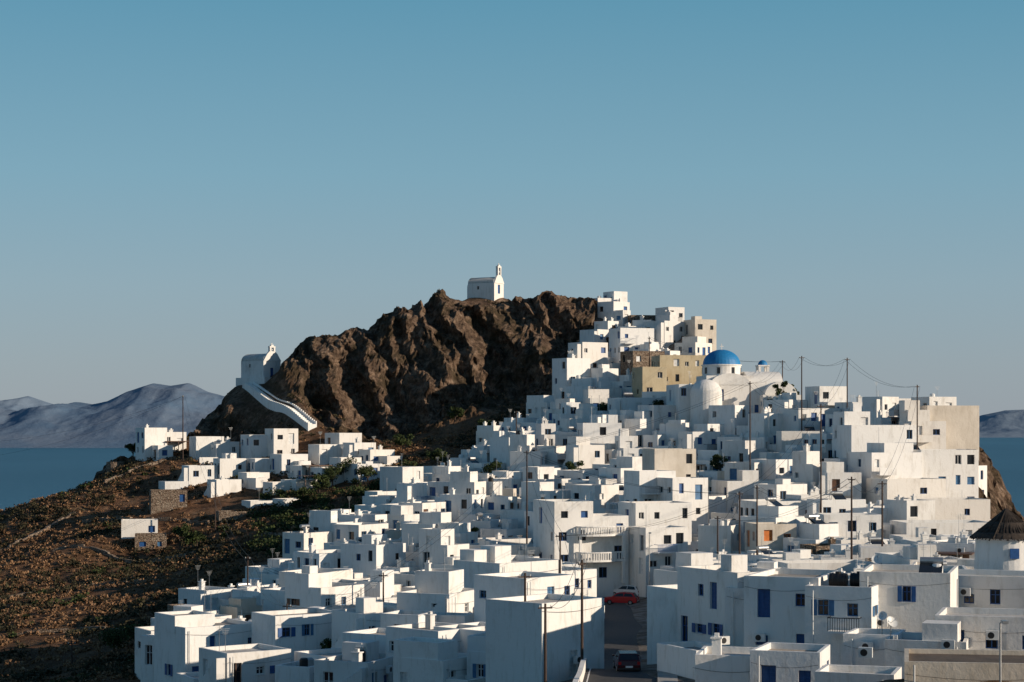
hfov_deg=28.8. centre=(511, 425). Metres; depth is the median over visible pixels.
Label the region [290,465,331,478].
white house
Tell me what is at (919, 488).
white house
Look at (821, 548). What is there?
stone house
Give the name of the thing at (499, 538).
white house
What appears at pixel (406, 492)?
white house
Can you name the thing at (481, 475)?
white house
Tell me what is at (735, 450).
white house
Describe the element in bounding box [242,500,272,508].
white house
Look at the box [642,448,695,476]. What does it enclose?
plastered house
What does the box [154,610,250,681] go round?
white house
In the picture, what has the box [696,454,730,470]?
white house
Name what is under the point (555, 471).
white house
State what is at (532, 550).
white house
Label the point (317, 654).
white house
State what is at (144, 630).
white house
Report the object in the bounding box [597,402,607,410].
garden tree
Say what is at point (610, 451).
white house
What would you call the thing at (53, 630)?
stone terrace wall
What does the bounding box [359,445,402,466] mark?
white house
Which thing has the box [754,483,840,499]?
power line
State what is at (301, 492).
garden tree
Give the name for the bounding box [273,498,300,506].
white house
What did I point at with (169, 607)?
stone house
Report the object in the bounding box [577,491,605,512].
white house
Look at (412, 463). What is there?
garden tree
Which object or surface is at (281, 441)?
white house
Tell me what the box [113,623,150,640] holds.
garden tree
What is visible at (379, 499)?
white house
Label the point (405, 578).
white house
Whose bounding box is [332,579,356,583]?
white house
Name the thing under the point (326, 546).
white house
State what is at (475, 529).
garden tree
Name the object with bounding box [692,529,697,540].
white house
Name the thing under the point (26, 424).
distant island
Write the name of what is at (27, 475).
sea water
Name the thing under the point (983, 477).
white house
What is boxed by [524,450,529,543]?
utility pole
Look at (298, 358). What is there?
crag scrub
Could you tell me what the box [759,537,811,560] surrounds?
white house
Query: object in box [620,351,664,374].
stone house
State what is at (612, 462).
white house
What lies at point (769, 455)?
white house
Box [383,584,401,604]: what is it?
white house
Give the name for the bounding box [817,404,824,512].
utility pole
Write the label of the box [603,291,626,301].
white house
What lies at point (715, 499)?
white house
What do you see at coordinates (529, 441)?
white house
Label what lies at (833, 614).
white house
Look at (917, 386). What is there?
utility pole
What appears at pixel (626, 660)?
parked car
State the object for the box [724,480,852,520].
power line
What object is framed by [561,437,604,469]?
white house
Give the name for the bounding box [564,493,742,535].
power line
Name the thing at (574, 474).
white house
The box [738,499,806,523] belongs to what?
white house
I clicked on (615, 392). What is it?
white house
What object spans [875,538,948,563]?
white house
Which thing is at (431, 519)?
white house
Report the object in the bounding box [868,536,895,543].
white house
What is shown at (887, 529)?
white house
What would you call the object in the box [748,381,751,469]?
utility pole
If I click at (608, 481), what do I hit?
white house
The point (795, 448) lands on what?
white house
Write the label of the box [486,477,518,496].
white house
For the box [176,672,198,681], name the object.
white house
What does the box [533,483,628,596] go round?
balcony house
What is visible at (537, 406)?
white house
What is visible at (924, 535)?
white house
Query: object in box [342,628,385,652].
white house
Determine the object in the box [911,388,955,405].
white house
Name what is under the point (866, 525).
white house
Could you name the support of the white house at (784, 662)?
on the hillside terrain
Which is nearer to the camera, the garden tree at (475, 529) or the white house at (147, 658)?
the white house at (147, 658)
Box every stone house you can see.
[135,533,166,550]
[149,489,186,513]
[167,604,183,611]
[216,510,251,522]
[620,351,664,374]
[628,315,654,325]
[800,537,836,554]
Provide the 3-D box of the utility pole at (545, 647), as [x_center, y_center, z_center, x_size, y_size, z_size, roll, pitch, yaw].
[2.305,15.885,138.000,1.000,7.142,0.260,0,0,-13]
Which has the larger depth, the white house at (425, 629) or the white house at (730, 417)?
the white house at (730, 417)
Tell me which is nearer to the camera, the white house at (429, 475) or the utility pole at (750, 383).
the utility pole at (750, 383)
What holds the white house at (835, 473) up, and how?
on the hillside terrain
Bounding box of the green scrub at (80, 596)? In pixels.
[0,465,330,681]
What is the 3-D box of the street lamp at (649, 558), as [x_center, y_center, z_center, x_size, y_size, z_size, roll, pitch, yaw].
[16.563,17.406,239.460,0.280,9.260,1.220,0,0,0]
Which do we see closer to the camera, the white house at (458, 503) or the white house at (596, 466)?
the white house at (458, 503)
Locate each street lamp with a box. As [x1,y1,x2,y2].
[649,532,650,585]
[999,620,1008,681]
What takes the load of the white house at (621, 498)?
on the hillside terrain
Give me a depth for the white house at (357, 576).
244.98 m
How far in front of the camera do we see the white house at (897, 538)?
233.85 m
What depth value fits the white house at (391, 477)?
323.84 m
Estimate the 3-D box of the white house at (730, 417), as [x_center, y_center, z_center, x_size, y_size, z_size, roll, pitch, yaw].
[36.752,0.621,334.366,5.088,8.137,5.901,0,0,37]
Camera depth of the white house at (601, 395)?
363.95 m
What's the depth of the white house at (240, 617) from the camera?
201.39 m
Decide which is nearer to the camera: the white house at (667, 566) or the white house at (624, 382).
the white house at (667, 566)
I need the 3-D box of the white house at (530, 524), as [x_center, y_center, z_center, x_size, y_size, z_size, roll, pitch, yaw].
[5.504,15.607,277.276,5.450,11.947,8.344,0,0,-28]
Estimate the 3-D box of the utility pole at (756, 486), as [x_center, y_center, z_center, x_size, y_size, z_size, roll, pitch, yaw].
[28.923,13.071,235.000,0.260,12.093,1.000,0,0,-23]
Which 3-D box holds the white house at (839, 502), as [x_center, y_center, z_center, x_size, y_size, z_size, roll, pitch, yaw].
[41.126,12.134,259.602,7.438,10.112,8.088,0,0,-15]
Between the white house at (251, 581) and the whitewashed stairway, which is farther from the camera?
the whitewashed stairway
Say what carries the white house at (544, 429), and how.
on the hillside terrain
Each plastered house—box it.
[220,588,261,620]
[386,521,400,538]
[503,488,520,497]
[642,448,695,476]
[683,316,715,350]
[708,471,723,490]
[745,522,796,552]
[904,648,1023,681]
[920,405,978,449]
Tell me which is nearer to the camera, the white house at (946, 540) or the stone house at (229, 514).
the white house at (946, 540)
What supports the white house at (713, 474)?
on the hillside terrain
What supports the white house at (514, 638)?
on the hillside terrain
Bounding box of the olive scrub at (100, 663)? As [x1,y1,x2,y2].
[0,386,542,681]
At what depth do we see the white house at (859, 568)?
188.85 m
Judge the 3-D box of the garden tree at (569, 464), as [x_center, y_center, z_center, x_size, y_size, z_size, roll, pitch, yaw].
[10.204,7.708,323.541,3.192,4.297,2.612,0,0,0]
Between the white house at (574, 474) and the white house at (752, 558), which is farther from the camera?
the white house at (574, 474)
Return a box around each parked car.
[604,592,639,604]
[612,650,640,670]
[613,585,638,595]
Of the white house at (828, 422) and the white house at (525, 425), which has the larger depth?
the white house at (525, 425)
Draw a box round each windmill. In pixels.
[106,462,122,472]
[970,505,1023,570]
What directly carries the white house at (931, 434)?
on the hillside terrain
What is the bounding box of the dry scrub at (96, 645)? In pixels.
[0,387,545,681]
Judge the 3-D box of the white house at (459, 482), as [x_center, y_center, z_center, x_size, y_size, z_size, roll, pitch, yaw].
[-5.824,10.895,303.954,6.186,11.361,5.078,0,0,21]
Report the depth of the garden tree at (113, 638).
233.48 m
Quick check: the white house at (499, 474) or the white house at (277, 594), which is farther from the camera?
the white house at (499, 474)
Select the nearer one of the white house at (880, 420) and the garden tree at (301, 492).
the white house at (880, 420)
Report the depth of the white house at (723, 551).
237.83 m
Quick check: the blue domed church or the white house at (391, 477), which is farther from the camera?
the blue domed church
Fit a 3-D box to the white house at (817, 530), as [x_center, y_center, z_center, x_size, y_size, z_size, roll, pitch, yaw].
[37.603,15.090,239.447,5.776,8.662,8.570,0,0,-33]
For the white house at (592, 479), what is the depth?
302.73 m
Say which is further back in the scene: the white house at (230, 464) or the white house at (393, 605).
the white house at (230, 464)
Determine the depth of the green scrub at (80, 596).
286.95 m
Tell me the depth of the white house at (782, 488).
272.35 m
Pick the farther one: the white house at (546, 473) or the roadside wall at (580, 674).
the white house at (546, 473)
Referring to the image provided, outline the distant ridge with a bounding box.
[0,396,51,410]
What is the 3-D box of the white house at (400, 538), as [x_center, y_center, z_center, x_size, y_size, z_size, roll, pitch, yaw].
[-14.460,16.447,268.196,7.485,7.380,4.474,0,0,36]
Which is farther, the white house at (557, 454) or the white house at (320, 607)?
the white house at (557, 454)
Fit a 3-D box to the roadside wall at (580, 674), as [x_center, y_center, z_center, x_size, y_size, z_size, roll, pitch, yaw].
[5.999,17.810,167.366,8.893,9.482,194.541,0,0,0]
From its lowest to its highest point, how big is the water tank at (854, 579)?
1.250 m
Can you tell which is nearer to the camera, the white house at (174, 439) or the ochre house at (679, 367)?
the ochre house at (679, 367)
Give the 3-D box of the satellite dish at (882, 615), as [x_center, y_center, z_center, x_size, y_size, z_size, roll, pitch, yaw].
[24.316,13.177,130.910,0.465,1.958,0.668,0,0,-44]
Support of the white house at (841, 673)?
on the hillside terrain
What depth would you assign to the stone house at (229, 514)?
335.63 m
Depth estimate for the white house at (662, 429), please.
337.00 m
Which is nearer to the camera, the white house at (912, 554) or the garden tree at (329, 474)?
the white house at (912, 554)
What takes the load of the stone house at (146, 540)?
on the hillside terrain
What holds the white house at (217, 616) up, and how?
on the hillside terrain
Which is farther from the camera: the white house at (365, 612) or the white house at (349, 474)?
the white house at (349, 474)
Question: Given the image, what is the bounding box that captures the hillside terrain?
[0,289,1023,681]
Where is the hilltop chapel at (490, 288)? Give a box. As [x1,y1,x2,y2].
[467,263,503,300]
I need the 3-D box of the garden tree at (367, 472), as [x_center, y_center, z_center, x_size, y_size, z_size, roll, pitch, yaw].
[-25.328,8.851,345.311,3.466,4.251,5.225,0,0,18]
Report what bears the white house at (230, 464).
on the hillside terrain
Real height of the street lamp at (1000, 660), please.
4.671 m
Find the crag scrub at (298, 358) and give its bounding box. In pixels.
[129,289,534,457]
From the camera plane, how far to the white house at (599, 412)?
355.73 m
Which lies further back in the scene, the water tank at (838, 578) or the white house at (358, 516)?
the white house at (358, 516)
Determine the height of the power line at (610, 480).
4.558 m
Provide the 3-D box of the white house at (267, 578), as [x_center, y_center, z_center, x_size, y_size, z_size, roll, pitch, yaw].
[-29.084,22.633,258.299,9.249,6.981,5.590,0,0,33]
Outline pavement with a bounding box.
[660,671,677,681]
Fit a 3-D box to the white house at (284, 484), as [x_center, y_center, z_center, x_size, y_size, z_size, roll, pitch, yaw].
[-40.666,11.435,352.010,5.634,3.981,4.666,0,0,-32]
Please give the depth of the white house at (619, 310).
408.92 m
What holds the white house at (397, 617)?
on the hillside terrain
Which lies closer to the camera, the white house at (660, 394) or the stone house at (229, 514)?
the stone house at (229, 514)
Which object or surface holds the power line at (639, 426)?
attached to the utility pole at (750, 383)
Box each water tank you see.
[829,571,847,585]
[850,571,859,586]
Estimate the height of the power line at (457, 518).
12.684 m
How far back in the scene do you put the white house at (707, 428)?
330.29 m
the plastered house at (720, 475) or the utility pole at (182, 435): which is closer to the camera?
the plastered house at (720, 475)
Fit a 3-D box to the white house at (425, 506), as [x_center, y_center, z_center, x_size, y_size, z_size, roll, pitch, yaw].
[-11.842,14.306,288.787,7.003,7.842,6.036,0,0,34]
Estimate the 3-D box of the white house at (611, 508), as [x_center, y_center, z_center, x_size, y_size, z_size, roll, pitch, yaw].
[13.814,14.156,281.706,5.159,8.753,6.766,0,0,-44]
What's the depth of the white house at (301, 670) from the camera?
172.67 m
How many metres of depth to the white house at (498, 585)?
178.60 m
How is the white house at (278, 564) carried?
on the hillside terrain
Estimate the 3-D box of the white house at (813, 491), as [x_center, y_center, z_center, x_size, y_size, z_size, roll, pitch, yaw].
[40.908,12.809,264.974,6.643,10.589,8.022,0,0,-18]
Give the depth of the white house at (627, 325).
400.65 m
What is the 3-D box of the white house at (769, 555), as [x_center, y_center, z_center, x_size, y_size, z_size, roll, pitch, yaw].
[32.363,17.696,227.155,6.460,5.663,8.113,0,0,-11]
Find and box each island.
[0,383,224,447]
[979,410,1023,437]
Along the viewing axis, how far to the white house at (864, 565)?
194.43 m
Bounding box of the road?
[583,597,657,681]
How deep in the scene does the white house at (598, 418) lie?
341.58 m
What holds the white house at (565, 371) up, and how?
on the hillside terrain
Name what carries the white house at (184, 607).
on the hillside terrain
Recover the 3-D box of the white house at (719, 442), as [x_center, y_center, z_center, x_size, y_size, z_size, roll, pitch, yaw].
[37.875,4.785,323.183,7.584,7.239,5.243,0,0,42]
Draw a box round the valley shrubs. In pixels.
[244,462,408,556]
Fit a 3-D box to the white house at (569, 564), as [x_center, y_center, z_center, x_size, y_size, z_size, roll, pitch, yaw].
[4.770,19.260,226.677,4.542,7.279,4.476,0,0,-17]
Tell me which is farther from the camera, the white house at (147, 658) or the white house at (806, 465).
the white house at (806, 465)
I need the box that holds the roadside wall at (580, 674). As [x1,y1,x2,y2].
[573,658,587,681]
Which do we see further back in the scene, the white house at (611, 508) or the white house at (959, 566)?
the white house at (611, 508)
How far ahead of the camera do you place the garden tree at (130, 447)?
392.84 m
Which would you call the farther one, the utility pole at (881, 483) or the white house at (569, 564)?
the white house at (569, 564)
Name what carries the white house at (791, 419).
on the hillside terrain
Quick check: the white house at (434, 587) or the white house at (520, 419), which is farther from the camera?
the white house at (520, 419)
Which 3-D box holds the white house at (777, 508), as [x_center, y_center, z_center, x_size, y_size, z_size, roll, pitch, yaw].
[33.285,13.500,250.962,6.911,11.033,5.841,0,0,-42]
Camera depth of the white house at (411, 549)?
253.84 m
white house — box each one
[121,519,157,538]
[135,626,153,679]
[136,424,172,460]
[141,634,153,681]
[151,591,231,625]
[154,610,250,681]
[159,481,188,488]
[165,428,188,451]
[168,588,218,613]
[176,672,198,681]
[178,465,217,485]
[178,565,236,609]
[189,436,223,464]
[199,625,290,681]
[204,476,240,497]
[209,427,238,457]
[213,453,245,478]
[217,593,231,612]
[228,582,249,588]
[232,568,278,604]
[234,615,250,621]
[237,578,260,587]
[238,472,269,489]
[239,584,271,587]
[241,435,267,459]
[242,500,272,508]
[245,549,293,577]
[247,458,270,472]
[250,571,278,584]
[251,608,331,661]
[261,570,286,610]
[263,479,290,495]
[265,428,297,456]
[270,446,310,477]
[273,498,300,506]
[275,657,313,681]
[279,568,352,586]
[283,524,331,557]
[285,554,363,609]
[288,562,293,569]
[290,465,324,490]
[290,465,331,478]
[294,543,340,569]
[294,648,341,660]
[302,542,332,550]
[306,606,326,609]
[308,433,342,464]
[309,510,353,530]
[310,467,343,484]
[314,639,392,681]
[325,433,361,443]
[329,447,361,466]
[329,537,361,549]
[331,509,354,520]
[331,584,396,647]
[332,522,387,541]
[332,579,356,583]
[338,509,386,522]
[341,534,405,575]
[342,437,375,456]
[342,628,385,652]
[344,461,381,482]
[345,566,369,580]
[355,504,379,510]
[357,569,396,599]
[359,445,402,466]
[362,495,396,504]
[362,504,379,513]
[365,490,396,495]
[375,566,400,594]
[380,453,422,490]
[380,503,397,517]
[380,534,400,542]
[381,610,436,627]
[383,557,418,572]
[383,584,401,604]
[383,603,396,607]
[385,505,418,533]
[386,611,484,657]
[390,477,430,503]
[393,637,485,681]
[394,560,431,589]
[397,520,418,542]
[397,549,473,612]
[398,497,445,513]
[402,493,458,549]
[402,586,414,590]
[406,533,418,564]
[409,488,434,501]
[419,528,468,569]
[423,452,447,472]
[423,461,440,479]
[423,475,431,481]
[427,467,448,499]
[432,460,460,480]
[434,556,459,568]
[434,622,485,652]
[435,596,473,623]
[438,522,477,543]
[440,478,499,521]
[449,465,491,495]
[450,453,477,465]
[454,545,561,587]
[458,513,494,522]
[460,522,469,531]
[461,442,489,461]
[461,449,504,472]
[461,468,479,472]
[467,632,485,679]
[469,533,519,554]
[470,513,501,537]
[472,439,489,446]
[474,571,576,621]
[476,421,501,444]
[478,472,495,477]
[478,473,494,480]
[478,533,531,543]
[480,518,532,543]
[483,472,522,493]
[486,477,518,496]
[486,481,516,514]
[486,593,603,681]
[490,424,515,470]
[491,493,532,526]
[492,470,522,477]
[499,417,520,430]
[504,412,536,421]
[509,427,543,470]
[510,445,561,470]
[511,535,538,557]
[517,498,520,508]
[517,544,540,557]
[519,455,565,475]
[521,418,548,430]
[521,470,570,508]
[523,466,573,488]
[524,426,535,433]
[524,511,532,539]
[526,395,553,421]
[528,552,586,595]
[535,417,571,445]
[537,438,565,464]
[545,399,576,423]
[550,396,581,408]
[552,352,589,401]
[552,394,579,426]
[557,426,576,436]
[557,470,598,478]
[560,403,595,431]
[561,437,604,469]
[562,562,578,566]
[562,566,597,596]
[565,475,609,489]
[566,375,593,401]
[568,342,607,376]
[568,479,588,482]
[571,484,618,507]
[577,407,621,443]
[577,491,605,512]
[580,317,618,356]
[582,377,608,405]
[585,357,618,387]
[585,374,621,397]
[590,415,618,422]
[590,443,618,463]
[591,396,608,414]
[592,458,615,469]
[595,296,612,313]
[598,296,630,325]
[599,456,641,482]
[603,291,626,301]
[603,479,616,484]
[606,496,617,512]
[608,392,665,410]
[609,326,654,362]
[609,360,619,377]
[609,409,633,428]
[610,459,615,466]
[611,368,631,397]
[612,483,623,494]
[615,422,652,457]
[618,322,636,327]
[618,501,691,549]
[619,495,623,501]
[624,470,675,501]
[625,403,658,447]
[629,504,687,596]
[632,315,653,327]
[633,332,660,350]
[638,405,675,429]
[642,383,668,397]
[643,310,684,348]
[643,430,665,447]
[647,584,676,664]
[652,424,665,434]
[653,551,712,584]
[654,441,676,447]
[655,307,684,321]
[657,477,707,533]
[657,636,729,679]
[660,347,679,354]
[660,565,675,568]
[666,413,689,445]
[675,328,711,354]
[677,432,719,455]
[677,554,778,645]
[691,541,697,550]
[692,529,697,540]
[693,633,755,681]
[694,424,723,434]
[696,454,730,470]
[696,470,715,477]
[696,475,712,479]
[698,450,721,459]
[698,518,738,553]
[699,454,724,479]
[707,540,726,559]
[708,494,726,522]
[709,405,752,434]
[711,507,737,519]
[711,551,744,556]
[712,470,792,511]
[717,425,739,436]
[717,433,747,449]
[722,440,766,461]
[724,462,760,479]
[725,545,777,646]
[736,426,747,434]
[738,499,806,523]
[740,492,809,551]
[744,407,781,443]
[744,452,778,461]
[744,537,781,563]
[744,568,837,646]
[747,550,788,552]
[748,431,775,451]
[750,642,829,681]
[751,459,792,478]
[754,479,806,498]
[758,554,814,558]
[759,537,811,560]
[764,393,806,412]
[767,552,800,560]
[772,559,873,572]
[776,414,819,451]
[778,394,840,430]
[779,452,826,461]
[783,514,838,551]
[785,445,812,451]
[786,482,833,499]
[792,432,819,493]
[802,430,831,444]
[805,386,846,407]
[805,568,877,664]
[806,480,865,513]
[813,444,831,457]
[813,554,823,558]
[815,513,880,537]
[815,647,901,681]
[818,462,860,498]
[819,546,878,560]
[824,458,846,471]
[824,544,858,554]
[825,414,832,432]
[827,517,887,544]
[832,403,916,457]
[835,395,861,411]
[842,554,863,574]
[843,628,905,665]
[847,443,921,498]
[848,559,861,579]
[853,502,886,522]
[855,564,869,567]
[858,522,911,552]
[860,557,957,632]
[862,397,899,423]
[866,478,945,503]
[866,500,883,507]
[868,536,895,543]
[870,406,898,424]
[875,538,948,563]
[883,523,892,538]
[884,494,934,522]
[885,620,968,678]
[889,518,935,542]
[890,520,986,534]
[894,497,989,521]
[897,544,957,564]
[899,398,910,420]
[899,400,945,448]
[901,532,949,543]
[906,442,978,497]
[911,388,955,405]
[911,541,974,568]
[925,539,966,568]
[927,536,974,543]
[932,535,974,557]
[935,607,1023,649]
[941,514,970,536]
[958,569,1023,608]
[959,529,974,539]
[979,465,986,496]
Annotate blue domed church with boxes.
[666,344,800,431]
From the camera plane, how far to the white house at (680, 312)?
402.39 m
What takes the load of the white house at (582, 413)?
on the hillside terrain
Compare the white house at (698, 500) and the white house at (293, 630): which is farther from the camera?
the white house at (698, 500)
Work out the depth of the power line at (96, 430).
390.24 m
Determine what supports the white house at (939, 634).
on the hillside terrain
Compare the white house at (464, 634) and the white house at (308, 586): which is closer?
the white house at (464, 634)
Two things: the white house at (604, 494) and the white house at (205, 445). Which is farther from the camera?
the white house at (205, 445)
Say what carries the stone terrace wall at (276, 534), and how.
on the hillside terrain
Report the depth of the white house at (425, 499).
304.37 m
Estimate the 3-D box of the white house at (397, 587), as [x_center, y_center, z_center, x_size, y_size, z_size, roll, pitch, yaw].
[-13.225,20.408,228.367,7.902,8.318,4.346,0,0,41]
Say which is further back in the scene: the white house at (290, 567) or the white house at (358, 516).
the white house at (358, 516)
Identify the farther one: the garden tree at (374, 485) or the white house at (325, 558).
the garden tree at (374, 485)
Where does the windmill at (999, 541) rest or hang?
on the hillside terrain
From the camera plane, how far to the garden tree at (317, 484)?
342.69 m
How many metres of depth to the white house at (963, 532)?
224.06 m
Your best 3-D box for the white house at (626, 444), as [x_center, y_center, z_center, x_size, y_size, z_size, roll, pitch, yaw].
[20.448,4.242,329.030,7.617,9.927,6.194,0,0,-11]
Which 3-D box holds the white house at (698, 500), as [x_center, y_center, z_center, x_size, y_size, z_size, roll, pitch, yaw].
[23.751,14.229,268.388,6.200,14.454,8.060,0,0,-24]
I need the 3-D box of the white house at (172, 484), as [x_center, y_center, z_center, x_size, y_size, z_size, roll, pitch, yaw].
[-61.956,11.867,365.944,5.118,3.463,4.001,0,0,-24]
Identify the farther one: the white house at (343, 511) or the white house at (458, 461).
the white house at (458, 461)
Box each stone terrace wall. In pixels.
[0,511,75,549]
[0,579,158,599]
[17,626,130,636]
[52,544,195,562]
[82,517,208,524]
[104,456,175,483]
[261,532,282,536]
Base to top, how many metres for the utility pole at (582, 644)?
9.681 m
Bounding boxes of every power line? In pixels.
[2,396,182,454]
[283,576,377,608]
[381,453,522,573]
[387,453,528,574]
[525,452,697,492]
[531,452,704,492]
[532,383,745,450]
[532,385,746,451]
[556,493,735,535]
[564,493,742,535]
[718,479,846,520]
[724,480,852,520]
[737,407,816,492]
[744,406,823,492]
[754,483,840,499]
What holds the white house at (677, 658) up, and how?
on the hillside terrain
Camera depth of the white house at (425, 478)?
330.19 m
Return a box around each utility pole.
[67,641,75,663]
[182,396,183,461]
[215,494,215,532]
[245,556,249,585]
[379,573,387,601]
[518,573,531,601]
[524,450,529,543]
[538,603,551,681]
[555,534,564,573]
[578,560,585,660]
[648,337,650,366]
[715,516,720,553]
[736,492,741,553]
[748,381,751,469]
[755,485,758,554]
[799,356,803,430]
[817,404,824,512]
[845,358,848,406]
[848,477,854,558]
[878,481,886,545]
[915,385,918,449]
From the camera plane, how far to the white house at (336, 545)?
266.20 m
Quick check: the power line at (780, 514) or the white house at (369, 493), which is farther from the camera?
the white house at (369, 493)
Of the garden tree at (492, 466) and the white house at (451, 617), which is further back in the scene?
the garden tree at (492, 466)
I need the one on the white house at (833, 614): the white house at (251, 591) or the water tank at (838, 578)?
the water tank at (838, 578)
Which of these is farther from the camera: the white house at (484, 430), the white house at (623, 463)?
the white house at (484, 430)
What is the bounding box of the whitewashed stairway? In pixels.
[242,382,316,430]
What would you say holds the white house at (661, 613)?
on the hillside terrain
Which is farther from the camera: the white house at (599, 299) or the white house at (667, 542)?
the white house at (599, 299)
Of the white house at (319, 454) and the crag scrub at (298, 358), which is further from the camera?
the crag scrub at (298, 358)
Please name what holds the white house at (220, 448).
on the hillside terrain
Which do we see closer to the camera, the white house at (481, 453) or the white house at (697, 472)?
the white house at (697, 472)
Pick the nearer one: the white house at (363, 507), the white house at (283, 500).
the white house at (363, 507)
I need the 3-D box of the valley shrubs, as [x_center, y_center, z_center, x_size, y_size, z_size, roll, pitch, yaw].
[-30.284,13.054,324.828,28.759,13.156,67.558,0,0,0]
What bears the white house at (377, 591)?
on the hillside terrain
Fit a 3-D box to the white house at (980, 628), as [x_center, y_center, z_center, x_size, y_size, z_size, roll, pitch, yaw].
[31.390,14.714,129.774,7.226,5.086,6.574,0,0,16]
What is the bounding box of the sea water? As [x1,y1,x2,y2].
[0,438,1023,516]
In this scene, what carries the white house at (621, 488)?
on the hillside terrain
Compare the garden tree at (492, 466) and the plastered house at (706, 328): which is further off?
the plastered house at (706, 328)
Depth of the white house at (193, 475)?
366.01 m
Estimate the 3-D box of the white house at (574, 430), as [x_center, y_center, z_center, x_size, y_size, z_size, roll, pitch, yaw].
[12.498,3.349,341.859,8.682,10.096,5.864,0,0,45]
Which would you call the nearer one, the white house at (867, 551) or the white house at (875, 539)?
the white house at (867, 551)
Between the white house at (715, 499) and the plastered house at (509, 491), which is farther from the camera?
the plastered house at (509, 491)
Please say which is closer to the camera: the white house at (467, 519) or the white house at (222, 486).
the white house at (467, 519)
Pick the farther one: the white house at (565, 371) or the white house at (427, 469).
the white house at (565, 371)
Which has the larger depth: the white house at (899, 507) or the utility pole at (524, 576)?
the white house at (899, 507)
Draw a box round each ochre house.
[632,367,666,397]
[651,355,705,384]
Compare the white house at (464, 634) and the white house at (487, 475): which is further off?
the white house at (487, 475)
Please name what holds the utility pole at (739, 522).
on the hillside terrain
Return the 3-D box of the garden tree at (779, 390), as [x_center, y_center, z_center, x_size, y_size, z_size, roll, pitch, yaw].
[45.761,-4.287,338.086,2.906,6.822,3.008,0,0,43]
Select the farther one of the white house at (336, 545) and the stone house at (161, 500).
the stone house at (161, 500)
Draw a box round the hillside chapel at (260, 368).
[236,343,280,385]
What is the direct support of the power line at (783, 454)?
attached to the utility pole at (820, 406)
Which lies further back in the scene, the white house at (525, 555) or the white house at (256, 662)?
the white house at (525, 555)
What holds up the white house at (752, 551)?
on the hillside terrain
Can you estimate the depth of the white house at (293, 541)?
274.17 m
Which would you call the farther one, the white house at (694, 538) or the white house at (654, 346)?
the white house at (654, 346)
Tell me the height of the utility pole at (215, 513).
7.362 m
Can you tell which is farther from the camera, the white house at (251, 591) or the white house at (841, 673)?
the white house at (251, 591)
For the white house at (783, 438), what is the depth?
312.49 m
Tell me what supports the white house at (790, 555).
on the hillside terrain
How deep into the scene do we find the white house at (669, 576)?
176.75 m
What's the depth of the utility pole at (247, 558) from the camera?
239.92 m
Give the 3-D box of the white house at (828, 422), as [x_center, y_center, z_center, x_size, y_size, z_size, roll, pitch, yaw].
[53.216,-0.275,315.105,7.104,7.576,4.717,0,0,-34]
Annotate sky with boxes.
[0,0,1023,415]
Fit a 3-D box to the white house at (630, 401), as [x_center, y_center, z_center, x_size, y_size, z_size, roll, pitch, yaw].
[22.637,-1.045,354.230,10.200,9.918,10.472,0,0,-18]
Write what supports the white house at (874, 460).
on the hillside terrain
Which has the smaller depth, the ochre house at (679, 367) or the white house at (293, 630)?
the white house at (293, 630)
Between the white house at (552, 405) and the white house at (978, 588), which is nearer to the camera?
the white house at (978, 588)
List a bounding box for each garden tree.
[97,626,131,651]
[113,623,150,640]
[124,442,135,459]
[171,523,190,541]
[182,530,206,549]
[290,487,316,506]
[310,473,330,491]
[320,465,342,485]
[320,638,331,648]
[332,456,360,474]
[355,465,376,484]
[367,477,379,490]
[392,434,413,449]
[401,460,421,465]
[424,448,447,465]
[447,406,464,419]
[470,526,478,536]
[477,419,491,424]
[481,461,504,472]
[565,460,584,469]
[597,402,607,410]
[653,400,663,404]
[710,454,728,470]
[772,380,787,397]
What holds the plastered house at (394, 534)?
on the hillside terrain
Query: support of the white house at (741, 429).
on the hillside terrain
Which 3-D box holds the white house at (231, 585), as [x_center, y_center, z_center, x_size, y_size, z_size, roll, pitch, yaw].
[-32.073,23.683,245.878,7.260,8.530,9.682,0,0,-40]
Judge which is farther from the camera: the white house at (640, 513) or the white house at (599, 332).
the white house at (599, 332)
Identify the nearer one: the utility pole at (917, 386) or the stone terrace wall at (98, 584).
the utility pole at (917, 386)
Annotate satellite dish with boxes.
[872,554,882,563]
[877,611,886,633]
[887,616,897,638]
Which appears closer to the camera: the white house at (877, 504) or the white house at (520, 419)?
the white house at (877, 504)
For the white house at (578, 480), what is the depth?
309.34 m
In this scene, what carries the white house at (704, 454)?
on the hillside terrain
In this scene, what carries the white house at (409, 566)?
on the hillside terrain
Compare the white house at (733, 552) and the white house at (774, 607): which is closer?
the white house at (774, 607)
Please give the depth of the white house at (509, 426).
360.38 m
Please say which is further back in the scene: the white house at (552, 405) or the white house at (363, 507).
the white house at (552, 405)
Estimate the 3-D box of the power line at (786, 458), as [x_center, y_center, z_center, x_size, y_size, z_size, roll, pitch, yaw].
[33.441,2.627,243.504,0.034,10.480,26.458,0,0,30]
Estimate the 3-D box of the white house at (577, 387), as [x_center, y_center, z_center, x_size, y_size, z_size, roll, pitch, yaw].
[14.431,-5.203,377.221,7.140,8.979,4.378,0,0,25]
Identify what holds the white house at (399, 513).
on the hillside terrain
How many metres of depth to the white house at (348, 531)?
276.00 m
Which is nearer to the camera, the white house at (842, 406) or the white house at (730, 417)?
the white house at (842, 406)
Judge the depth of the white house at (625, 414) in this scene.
343.75 m
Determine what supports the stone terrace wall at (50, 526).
on the hillside terrain
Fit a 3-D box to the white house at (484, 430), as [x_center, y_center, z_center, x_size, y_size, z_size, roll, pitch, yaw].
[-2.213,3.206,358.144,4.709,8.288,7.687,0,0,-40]
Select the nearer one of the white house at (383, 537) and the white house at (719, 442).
the white house at (383, 537)
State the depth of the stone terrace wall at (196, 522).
340.45 m
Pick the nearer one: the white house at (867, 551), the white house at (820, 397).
the white house at (867, 551)

